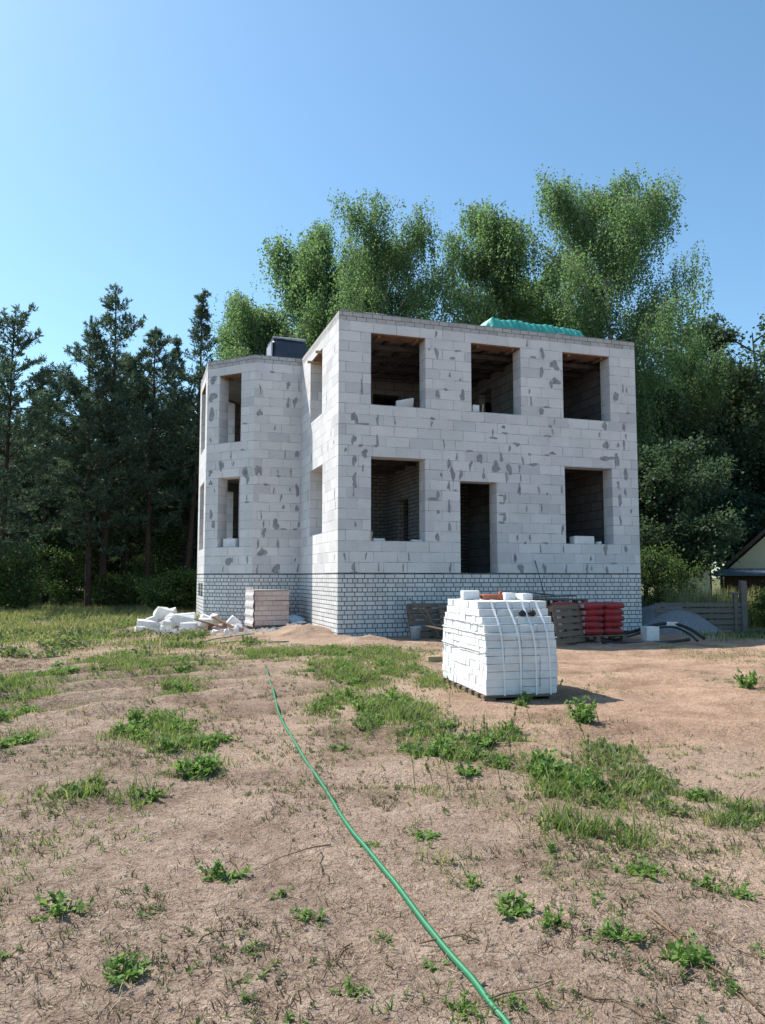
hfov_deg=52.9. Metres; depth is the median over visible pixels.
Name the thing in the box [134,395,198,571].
pine tree
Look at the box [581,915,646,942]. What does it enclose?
weed plant
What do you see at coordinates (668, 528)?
broadleaf tree
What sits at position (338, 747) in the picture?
weed plant
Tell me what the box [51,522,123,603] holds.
bush
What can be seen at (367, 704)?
weed plant
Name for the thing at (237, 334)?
birch tree
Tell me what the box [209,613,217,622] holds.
broken block
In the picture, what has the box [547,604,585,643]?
wooden pallet
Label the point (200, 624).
broken block
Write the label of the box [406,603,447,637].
wooden pallet
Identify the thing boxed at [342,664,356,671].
weed plant
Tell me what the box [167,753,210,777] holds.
weed plant
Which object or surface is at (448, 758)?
grass
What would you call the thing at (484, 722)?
seed stalk
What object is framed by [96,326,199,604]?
pine tree
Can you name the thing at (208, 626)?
broken block
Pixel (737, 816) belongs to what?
weed plant
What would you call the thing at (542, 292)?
birch tree
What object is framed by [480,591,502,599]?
clay trough
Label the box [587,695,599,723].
seed stalk
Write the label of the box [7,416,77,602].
pine tree
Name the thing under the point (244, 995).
weed plant
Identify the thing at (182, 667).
weed plant
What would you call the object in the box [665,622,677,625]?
pipe sleeve
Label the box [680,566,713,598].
garden shed
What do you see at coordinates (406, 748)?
weed plant
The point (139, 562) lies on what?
bush
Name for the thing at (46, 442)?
pine tree
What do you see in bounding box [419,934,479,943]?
dry twig
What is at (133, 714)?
weed plant
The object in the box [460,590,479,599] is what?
white brick
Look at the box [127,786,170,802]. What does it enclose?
weed plant
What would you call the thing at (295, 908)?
weed plant
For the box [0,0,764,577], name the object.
sky
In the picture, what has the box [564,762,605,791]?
weed plant
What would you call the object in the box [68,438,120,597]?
pine tree
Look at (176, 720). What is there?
weed plant
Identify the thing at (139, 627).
broken block
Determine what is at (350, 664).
weed plant
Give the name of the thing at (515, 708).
seed stalk
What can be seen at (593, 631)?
cement bag
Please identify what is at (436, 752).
weed plant
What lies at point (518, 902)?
weed plant
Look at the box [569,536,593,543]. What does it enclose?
aerated block
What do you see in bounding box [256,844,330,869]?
dry twig
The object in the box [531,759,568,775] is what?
weed plant
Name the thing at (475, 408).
aerated block
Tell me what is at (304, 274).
birch tree
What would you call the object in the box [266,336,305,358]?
wrapped pallet
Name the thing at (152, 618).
broken block
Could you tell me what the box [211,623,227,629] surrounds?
broken block
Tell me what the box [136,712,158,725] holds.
weed plant
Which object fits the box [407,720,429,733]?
weed plant
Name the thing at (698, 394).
birch tree
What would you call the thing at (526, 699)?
weed plant
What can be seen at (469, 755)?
weed plant
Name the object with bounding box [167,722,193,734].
weed plant
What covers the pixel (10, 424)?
pine tree
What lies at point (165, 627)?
broken block
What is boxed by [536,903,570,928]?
weed plant
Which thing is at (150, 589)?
bush
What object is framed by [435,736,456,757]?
weed plant
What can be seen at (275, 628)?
rubble crumbs
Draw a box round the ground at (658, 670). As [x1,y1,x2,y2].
[0,578,764,1023]
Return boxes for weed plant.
[0,709,10,721]
[0,735,13,748]
[0,945,23,958]
[6,731,39,745]
[17,704,42,712]
[26,890,95,922]
[27,660,80,676]
[52,783,101,798]
[99,951,154,985]
[110,718,143,734]
[116,719,157,730]
[125,704,145,721]
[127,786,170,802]
[129,727,153,739]
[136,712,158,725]
[136,903,159,917]
[149,735,184,753]
[150,710,175,722]
[162,715,185,725]
[163,679,192,693]
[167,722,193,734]
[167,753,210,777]
[170,653,188,661]
[173,664,186,672]
[181,762,219,779]
[189,731,219,747]
[189,752,221,772]
[195,858,256,883]
[199,727,232,739]
[217,732,234,742]
[234,969,267,984]
[238,987,256,1013]
[244,941,264,956]
[263,1010,307,1023]
[268,884,292,899]
[289,904,311,918]
[297,907,326,926]
[304,666,314,671]
[308,701,327,711]
[327,741,351,750]
[328,974,371,999]
[330,702,345,708]
[331,660,352,669]
[338,686,366,700]
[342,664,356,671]
[345,677,364,686]
[348,698,376,711]
[358,840,380,848]
[368,928,396,945]
[372,713,384,724]
[373,657,389,666]
[377,684,406,699]
[378,697,399,707]
[395,743,411,752]
[398,699,418,706]
[400,741,420,749]
[404,660,423,669]
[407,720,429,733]
[407,828,441,841]
[411,740,451,757]
[421,956,448,970]
[425,742,454,756]
[430,732,457,743]
[433,716,456,728]
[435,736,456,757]
[436,738,456,751]
[440,986,480,1017]
[453,763,481,775]
[455,745,476,759]
[462,733,485,744]
[463,751,480,761]
[463,870,482,888]
[465,730,503,746]
[469,749,488,758]
[484,754,514,768]
[489,991,528,1012]
[492,890,535,919]
[493,729,520,741]
[497,721,522,734]
[512,691,534,706]
[523,747,559,762]
[524,749,558,776]
[529,762,577,782]
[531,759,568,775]
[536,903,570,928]
[539,762,581,780]
[541,839,564,859]
[563,694,598,723]
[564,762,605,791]
[581,889,611,905]
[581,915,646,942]
[609,862,632,872]
[624,852,669,881]
[656,927,717,971]
[681,872,723,891]
[687,787,709,801]
[708,976,752,995]
[721,878,763,899]
[730,812,759,824]
[733,668,763,688]
[749,941,764,956]
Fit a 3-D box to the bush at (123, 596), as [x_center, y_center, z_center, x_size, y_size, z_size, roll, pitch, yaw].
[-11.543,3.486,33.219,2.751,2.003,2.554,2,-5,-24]
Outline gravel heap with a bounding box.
[638,605,723,635]
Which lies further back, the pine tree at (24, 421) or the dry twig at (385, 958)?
the pine tree at (24, 421)
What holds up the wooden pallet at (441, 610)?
on the ground at (658, 670)
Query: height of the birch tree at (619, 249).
22.873 m
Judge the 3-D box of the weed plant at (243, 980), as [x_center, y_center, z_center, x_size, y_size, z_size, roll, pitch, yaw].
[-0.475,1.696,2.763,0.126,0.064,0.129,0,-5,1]
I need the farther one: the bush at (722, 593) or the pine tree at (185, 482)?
the pine tree at (185, 482)
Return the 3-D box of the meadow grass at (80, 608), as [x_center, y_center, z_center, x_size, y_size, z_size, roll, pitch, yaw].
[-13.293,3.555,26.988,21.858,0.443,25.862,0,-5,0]
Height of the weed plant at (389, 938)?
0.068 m
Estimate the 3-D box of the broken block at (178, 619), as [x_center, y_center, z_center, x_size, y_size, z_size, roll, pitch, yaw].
[-5.510,2.973,21.319,0.636,0.315,0.376,-3,-2,-7]
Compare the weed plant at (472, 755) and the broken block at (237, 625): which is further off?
the broken block at (237, 625)
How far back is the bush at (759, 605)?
21.26 m
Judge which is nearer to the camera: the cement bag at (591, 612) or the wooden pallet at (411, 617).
the cement bag at (591, 612)
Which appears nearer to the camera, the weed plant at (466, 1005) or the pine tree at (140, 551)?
the weed plant at (466, 1005)
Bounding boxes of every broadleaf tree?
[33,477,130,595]
[100,535,119,582]
[107,515,139,573]
[637,380,764,604]
[637,430,754,602]
[638,477,723,594]
[639,406,745,565]
[640,371,764,514]
[674,309,764,519]
[680,416,764,562]
[706,376,764,583]
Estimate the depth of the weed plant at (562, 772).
5.52 m
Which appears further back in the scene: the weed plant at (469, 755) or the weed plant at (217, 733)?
the weed plant at (217, 733)
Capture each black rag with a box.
[519,610,525,615]
[528,608,535,615]
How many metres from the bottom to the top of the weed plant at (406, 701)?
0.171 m
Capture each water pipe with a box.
[602,638,690,643]
[614,626,698,641]
[615,622,705,639]
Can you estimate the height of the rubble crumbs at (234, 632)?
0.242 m
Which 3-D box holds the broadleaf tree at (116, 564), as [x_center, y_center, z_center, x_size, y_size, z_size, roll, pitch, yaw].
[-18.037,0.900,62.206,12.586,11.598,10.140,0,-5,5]
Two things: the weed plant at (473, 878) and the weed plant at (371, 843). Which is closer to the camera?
the weed plant at (473, 878)
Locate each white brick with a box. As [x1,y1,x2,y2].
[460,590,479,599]
[502,593,514,599]
[515,593,532,599]
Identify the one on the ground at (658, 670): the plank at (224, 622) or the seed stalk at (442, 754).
the seed stalk at (442, 754)
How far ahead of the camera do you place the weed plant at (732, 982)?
2.70 m
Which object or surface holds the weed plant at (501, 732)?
on the ground at (658, 670)
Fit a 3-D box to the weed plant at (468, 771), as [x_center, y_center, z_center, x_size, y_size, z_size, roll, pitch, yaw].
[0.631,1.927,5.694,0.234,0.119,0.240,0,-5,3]
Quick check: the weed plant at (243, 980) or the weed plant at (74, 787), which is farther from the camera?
the weed plant at (74, 787)
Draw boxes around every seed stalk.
[408,741,414,785]
[425,762,434,790]
[427,725,438,744]
[440,749,449,790]
[456,751,467,787]
[483,714,485,748]
[485,722,489,752]
[490,747,500,784]
[508,732,511,771]
[511,717,513,737]
[513,701,516,726]
[586,734,588,761]
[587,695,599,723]
[590,765,599,791]
[595,748,603,781]
[604,743,608,784]
[622,740,633,780]
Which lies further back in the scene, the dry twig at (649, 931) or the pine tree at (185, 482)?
the pine tree at (185, 482)
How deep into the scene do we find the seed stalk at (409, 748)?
5.50 m
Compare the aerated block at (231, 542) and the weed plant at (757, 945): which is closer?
the weed plant at (757, 945)
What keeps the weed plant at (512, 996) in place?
on the ground at (658, 670)
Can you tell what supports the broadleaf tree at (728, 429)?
on the ground at (658, 670)
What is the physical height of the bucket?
0.280 m
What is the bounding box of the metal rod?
[534,560,544,595]
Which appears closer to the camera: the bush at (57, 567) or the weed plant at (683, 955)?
the weed plant at (683, 955)
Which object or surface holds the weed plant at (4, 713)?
on the ground at (658, 670)
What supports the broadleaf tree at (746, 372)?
on the ground at (658, 670)
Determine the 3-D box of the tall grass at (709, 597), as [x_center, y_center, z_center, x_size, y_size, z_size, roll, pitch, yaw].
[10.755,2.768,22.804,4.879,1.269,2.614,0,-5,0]
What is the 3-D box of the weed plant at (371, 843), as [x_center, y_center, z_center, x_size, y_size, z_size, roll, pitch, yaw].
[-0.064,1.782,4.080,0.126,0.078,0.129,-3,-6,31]
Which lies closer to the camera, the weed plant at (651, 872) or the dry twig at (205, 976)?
the dry twig at (205, 976)
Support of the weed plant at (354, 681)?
on the ground at (658, 670)
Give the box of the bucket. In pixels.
[410,626,420,639]
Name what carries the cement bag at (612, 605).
on the cement bag at (613, 611)
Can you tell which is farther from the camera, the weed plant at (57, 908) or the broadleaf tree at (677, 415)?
the broadleaf tree at (677, 415)
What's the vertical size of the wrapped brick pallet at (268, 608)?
1.150 m
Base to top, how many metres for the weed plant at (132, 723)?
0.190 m
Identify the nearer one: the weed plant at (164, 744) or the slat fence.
the weed plant at (164, 744)
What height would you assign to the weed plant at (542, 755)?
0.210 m
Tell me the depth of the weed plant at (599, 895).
3.36 m
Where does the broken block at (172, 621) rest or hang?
on the ground at (658, 670)
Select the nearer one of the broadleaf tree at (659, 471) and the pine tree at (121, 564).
the broadleaf tree at (659, 471)
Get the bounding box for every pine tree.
[0,301,79,608]
[0,375,106,603]
[0,384,30,539]
[0,423,55,602]
[3,398,83,599]
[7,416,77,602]
[9,405,35,600]
[13,314,137,606]
[34,470,101,600]
[44,283,178,606]
[62,403,129,601]
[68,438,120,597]
[79,351,175,588]
[82,403,125,575]
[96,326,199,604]
[100,469,155,572]
[100,518,136,578]
[110,434,187,575]
[115,378,178,557]
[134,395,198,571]
[137,334,199,601]
[138,426,198,574]
[152,288,218,600]
[170,412,199,571]
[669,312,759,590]
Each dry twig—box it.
[198,930,235,942]
[201,968,211,981]
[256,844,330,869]
[316,849,320,888]
[321,942,352,976]
[379,946,392,967]
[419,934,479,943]
[483,981,550,1001]
[570,987,660,1019]
[637,927,665,942]
[645,911,764,1015]
[652,908,683,939]
[699,926,762,962]
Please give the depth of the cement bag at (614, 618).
16.59 m
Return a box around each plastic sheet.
[289,614,305,623]
[291,621,306,624]
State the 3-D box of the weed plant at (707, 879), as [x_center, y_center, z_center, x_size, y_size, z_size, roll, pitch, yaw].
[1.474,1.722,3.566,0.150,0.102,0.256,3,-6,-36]
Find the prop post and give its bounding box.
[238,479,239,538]
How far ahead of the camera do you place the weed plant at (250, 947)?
3.00 m
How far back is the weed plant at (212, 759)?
5.76 m
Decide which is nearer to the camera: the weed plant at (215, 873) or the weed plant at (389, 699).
the weed plant at (215, 873)
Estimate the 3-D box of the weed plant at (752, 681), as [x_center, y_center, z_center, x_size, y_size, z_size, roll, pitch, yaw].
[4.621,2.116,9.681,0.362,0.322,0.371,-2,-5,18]
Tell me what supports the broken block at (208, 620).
on the ground at (658, 670)
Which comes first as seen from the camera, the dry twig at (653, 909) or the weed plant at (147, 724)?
the dry twig at (653, 909)
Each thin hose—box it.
[205,633,254,641]
[220,640,288,643]
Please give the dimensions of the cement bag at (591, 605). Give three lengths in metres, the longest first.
0.504 x 0.420 x 0.170 m
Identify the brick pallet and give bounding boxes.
[244,587,289,629]
[441,598,559,700]
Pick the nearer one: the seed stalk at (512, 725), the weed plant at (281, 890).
the weed plant at (281, 890)
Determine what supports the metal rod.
on the ground at (658, 670)
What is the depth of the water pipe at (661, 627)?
17.11 m
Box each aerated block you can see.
[223,538,238,546]
[372,538,384,540]
[472,405,478,411]
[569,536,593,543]
[640,626,658,640]
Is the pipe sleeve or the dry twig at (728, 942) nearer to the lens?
the dry twig at (728, 942)
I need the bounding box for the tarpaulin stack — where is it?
[481,317,583,336]
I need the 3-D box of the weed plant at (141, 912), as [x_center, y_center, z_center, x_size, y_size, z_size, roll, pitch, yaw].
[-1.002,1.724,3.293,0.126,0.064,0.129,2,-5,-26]
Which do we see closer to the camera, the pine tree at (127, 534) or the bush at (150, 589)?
the bush at (150, 589)
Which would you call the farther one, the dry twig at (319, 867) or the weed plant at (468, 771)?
the weed plant at (468, 771)
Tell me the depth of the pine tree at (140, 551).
43.09 m
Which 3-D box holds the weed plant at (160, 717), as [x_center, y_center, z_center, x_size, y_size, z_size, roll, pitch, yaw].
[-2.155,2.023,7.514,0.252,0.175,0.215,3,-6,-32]
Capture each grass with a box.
[0,599,272,654]
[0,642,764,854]
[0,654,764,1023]
[658,585,764,627]
[682,621,764,642]
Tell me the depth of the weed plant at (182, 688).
9.17 m
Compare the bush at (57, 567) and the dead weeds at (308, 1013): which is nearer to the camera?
the dead weeds at (308, 1013)
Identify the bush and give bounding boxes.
[0,541,59,609]
[0,555,41,609]
[8,529,79,602]
[30,541,96,606]
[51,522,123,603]
[80,570,142,609]
[113,548,168,605]
[126,573,182,610]
[130,522,196,601]
[154,565,196,610]
[640,541,695,605]
[642,550,711,604]
[717,586,730,597]
[748,580,764,627]
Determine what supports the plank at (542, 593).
on the plank at (554, 596)
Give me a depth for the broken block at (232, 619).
20.83 m
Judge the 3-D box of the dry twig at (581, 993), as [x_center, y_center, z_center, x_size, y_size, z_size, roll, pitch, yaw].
[0.777,1.652,2.588,0.316,0.016,0.030,-4,-6,37]
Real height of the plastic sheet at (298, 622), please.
0.124 m
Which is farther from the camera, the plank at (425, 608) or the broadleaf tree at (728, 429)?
the broadleaf tree at (728, 429)
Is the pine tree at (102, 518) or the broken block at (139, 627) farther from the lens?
the pine tree at (102, 518)
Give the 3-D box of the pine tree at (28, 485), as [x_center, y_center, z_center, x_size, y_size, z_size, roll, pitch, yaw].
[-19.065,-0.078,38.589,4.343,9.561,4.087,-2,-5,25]
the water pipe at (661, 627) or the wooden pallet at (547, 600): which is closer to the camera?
the water pipe at (661, 627)
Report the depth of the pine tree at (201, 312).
35.01 m
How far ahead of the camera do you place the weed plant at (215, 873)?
3.68 m
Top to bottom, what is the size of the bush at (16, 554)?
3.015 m
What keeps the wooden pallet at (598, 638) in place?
on the ground at (658, 670)
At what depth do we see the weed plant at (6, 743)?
6.32 m
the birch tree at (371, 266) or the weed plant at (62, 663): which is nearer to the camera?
the weed plant at (62, 663)
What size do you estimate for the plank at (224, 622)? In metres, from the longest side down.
0.792 x 0.126 x 0.037 m
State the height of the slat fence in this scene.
1.607 m
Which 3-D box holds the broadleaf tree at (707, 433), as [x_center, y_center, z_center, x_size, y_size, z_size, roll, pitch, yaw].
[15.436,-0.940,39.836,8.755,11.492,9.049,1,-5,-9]
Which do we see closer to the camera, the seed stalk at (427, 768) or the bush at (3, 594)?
the seed stalk at (427, 768)
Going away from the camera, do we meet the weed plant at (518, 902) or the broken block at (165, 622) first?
the weed plant at (518, 902)
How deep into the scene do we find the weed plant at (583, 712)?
7.45 m
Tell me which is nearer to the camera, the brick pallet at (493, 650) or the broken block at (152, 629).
the brick pallet at (493, 650)
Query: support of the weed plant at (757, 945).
on the ground at (658, 670)
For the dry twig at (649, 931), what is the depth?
3.02 m
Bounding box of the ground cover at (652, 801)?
[0,643,764,1023]
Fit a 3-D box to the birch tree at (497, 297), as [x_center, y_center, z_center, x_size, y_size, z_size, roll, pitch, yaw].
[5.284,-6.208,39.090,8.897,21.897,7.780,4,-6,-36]
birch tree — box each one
[203,287,298,360]
[219,217,352,359]
[284,188,472,350]
[408,195,549,324]
[495,158,713,503]
[510,255,576,327]
[647,334,736,586]
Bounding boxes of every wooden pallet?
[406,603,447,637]
[438,605,448,637]
[533,598,587,605]
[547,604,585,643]
[560,634,627,641]
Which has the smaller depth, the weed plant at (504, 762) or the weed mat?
the weed plant at (504, 762)
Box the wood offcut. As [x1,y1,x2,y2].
[425,655,441,661]
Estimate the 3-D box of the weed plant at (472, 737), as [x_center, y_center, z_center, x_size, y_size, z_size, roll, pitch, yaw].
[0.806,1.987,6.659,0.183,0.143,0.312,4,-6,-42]
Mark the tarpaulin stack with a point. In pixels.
(510, 324)
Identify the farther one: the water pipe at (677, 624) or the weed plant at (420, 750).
the water pipe at (677, 624)
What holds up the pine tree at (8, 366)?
on the ground at (658, 670)
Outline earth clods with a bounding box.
[0,645,762,1022]
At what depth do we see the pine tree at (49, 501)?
39.58 m
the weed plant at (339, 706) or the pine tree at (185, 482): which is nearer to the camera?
the weed plant at (339, 706)
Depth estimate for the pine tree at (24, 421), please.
43.16 m
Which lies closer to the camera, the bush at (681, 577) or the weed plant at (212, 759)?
the weed plant at (212, 759)
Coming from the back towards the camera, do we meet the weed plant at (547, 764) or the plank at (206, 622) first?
the plank at (206, 622)
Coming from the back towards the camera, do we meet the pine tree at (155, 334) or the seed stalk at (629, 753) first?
the pine tree at (155, 334)
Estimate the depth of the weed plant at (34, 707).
8.07 m
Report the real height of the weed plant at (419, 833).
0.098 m
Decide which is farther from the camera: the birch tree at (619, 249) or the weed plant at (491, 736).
the birch tree at (619, 249)
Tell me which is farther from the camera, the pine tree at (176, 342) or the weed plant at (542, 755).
the pine tree at (176, 342)
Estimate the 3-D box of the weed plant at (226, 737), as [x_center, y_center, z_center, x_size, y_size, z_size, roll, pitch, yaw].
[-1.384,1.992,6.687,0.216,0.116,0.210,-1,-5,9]
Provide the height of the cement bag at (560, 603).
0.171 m
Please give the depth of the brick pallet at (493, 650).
9.02 m
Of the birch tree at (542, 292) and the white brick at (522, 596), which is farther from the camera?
the birch tree at (542, 292)
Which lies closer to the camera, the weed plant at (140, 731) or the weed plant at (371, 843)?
the weed plant at (371, 843)
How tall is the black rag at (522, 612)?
0.075 m
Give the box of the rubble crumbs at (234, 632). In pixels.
[114,626,290,638]
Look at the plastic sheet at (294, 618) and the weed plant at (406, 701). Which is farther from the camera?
the plastic sheet at (294, 618)
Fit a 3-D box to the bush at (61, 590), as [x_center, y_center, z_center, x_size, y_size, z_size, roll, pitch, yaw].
[-13.941,2.769,33.461,2.616,3.015,2.719,-3,-6,33]
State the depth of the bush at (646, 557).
25.88 m
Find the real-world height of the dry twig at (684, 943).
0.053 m
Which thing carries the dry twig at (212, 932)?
on the ground at (658, 670)
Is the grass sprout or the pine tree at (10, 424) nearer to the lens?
the grass sprout
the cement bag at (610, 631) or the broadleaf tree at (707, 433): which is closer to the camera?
the cement bag at (610, 631)
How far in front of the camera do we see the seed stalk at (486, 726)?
6.24 m
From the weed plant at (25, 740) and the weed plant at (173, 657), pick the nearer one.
the weed plant at (25, 740)
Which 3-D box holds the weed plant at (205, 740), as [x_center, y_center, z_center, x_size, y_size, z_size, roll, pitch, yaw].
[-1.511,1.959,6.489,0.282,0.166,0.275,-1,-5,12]
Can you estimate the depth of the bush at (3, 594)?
29.70 m
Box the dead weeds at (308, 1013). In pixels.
[0,643,764,1023]
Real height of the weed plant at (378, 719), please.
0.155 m
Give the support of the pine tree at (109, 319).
on the ground at (658, 670)
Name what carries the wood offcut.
on the ground at (658, 670)
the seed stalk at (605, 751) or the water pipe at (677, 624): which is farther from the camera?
the water pipe at (677, 624)
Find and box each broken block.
[134,626,144,630]
[136,619,159,628]
[142,627,162,632]
[146,616,161,621]
[153,606,173,620]
[159,617,176,627]
[159,620,170,628]
[160,625,170,631]
[164,613,172,618]
[171,612,195,625]
[180,622,197,630]
[193,620,203,626]
[198,618,212,628]
[200,614,209,617]
[205,624,213,630]
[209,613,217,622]
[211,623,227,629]
[226,615,241,627]
[233,623,241,629]
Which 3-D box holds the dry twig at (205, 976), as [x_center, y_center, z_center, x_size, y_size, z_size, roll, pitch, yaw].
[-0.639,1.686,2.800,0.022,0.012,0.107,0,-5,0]
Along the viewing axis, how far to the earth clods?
3.44 m
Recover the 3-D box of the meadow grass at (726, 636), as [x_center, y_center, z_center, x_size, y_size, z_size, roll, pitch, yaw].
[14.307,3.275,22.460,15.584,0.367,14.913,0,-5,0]
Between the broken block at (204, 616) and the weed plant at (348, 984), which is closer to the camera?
the weed plant at (348, 984)
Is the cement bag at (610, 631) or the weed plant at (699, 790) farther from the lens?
the cement bag at (610, 631)
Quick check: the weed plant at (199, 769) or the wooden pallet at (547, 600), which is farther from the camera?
the wooden pallet at (547, 600)
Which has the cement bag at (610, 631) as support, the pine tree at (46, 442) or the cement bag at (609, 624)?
the cement bag at (609, 624)
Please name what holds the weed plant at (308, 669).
on the ground at (658, 670)
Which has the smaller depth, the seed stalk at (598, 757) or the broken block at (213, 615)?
the seed stalk at (598, 757)
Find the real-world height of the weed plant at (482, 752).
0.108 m
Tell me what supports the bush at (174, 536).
on the ground at (658, 670)
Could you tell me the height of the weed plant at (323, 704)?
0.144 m
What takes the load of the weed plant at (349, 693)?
on the ground at (658, 670)
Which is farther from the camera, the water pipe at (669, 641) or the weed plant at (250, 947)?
the water pipe at (669, 641)
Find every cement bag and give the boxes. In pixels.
[550,601,575,605]
[576,615,603,621]
[577,601,603,609]
[578,628,603,634]
[579,608,604,615]
[581,621,603,627]
[600,615,624,621]
[601,621,623,627]
[601,628,623,634]
[602,601,624,608]
[602,608,623,614]
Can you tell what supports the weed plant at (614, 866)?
on the ground at (658, 670)
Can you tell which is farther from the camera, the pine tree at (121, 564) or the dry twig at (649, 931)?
the pine tree at (121, 564)
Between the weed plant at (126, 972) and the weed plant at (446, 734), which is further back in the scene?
the weed plant at (446, 734)
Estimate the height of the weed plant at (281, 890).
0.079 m
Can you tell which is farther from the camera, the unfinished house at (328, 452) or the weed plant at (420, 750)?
the unfinished house at (328, 452)
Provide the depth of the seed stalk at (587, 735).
6.03 m
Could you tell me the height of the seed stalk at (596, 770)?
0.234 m
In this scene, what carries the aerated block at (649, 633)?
on the ground at (658, 670)
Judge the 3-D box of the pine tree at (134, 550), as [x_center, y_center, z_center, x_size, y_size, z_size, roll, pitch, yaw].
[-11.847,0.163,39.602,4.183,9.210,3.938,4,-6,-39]
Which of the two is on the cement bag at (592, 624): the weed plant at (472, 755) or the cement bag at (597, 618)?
the cement bag at (597, 618)
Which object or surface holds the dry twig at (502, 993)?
on the ground at (658, 670)
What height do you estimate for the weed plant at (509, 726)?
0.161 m
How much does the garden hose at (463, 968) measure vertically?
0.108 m
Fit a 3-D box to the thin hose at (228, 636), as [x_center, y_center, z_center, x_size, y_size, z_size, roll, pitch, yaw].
[-3.672,2.907,17.749,0.362,0.062,2.334,-2,-5,19]
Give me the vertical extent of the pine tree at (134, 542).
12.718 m
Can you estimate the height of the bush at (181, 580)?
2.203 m
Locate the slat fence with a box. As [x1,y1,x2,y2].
[655,580,747,633]
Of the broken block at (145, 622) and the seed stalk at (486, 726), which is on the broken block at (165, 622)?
the broken block at (145, 622)
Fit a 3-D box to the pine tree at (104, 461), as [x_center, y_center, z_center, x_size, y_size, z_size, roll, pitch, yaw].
[-12.903,-2.207,32.255,4.829,12.742,4.904,3,-6,-31]
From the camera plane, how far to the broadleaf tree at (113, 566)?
69.89 m
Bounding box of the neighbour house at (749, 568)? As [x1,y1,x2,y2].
[713,529,764,601]
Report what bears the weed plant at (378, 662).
on the ground at (658, 670)
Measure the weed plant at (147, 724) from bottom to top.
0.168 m
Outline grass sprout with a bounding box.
[0,658,764,1023]
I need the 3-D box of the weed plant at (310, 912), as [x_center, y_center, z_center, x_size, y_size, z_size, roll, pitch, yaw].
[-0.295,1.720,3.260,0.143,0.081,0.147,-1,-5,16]
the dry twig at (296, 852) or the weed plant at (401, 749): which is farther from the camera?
the weed plant at (401, 749)
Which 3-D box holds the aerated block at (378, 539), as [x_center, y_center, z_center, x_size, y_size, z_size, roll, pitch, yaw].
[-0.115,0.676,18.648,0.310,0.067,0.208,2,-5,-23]
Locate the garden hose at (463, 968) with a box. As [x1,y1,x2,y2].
[264,664,511,1023]
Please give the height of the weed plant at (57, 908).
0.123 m
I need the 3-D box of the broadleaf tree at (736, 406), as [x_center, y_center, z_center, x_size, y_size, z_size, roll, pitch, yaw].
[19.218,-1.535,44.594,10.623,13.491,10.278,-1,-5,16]
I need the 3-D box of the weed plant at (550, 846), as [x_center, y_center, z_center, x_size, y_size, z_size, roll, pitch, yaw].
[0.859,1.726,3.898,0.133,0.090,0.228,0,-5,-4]
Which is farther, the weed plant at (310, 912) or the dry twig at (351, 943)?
the weed plant at (310, 912)
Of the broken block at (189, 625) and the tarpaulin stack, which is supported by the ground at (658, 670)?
the broken block at (189, 625)
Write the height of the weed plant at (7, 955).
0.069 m
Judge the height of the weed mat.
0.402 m
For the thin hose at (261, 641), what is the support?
on the ground at (658, 670)
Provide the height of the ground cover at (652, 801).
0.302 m
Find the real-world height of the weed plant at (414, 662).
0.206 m
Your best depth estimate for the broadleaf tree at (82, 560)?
56.40 m
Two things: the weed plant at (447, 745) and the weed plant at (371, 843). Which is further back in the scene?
the weed plant at (447, 745)
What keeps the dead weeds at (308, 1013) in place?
on the ground at (658, 670)
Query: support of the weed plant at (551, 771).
on the ground at (658, 670)
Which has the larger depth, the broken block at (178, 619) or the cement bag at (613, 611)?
the broken block at (178, 619)
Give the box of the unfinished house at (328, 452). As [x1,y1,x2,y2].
[196,309,641,636]
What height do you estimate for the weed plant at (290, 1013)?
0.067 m
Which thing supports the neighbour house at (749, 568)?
on the ground at (658, 670)
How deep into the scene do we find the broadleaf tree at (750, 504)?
39.76 m
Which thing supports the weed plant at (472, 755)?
on the ground at (658, 670)
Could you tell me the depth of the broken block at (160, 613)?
21.67 m
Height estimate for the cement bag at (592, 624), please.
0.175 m
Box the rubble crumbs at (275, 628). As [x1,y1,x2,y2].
[226,623,301,631]
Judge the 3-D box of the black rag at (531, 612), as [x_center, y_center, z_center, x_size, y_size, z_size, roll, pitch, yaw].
[1.780,1.193,9.150,0.104,0.096,0.081,0,-5,0]
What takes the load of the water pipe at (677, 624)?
on the ground at (658, 670)
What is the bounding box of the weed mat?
[717,628,764,637]
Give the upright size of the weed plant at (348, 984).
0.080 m
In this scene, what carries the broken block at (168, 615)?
on the ground at (658, 670)
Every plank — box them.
[194,619,222,626]
[212,617,233,627]
[409,598,430,621]
[421,601,439,636]
[529,592,554,595]
[533,595,575,597]
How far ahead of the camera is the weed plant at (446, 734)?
6.65 m

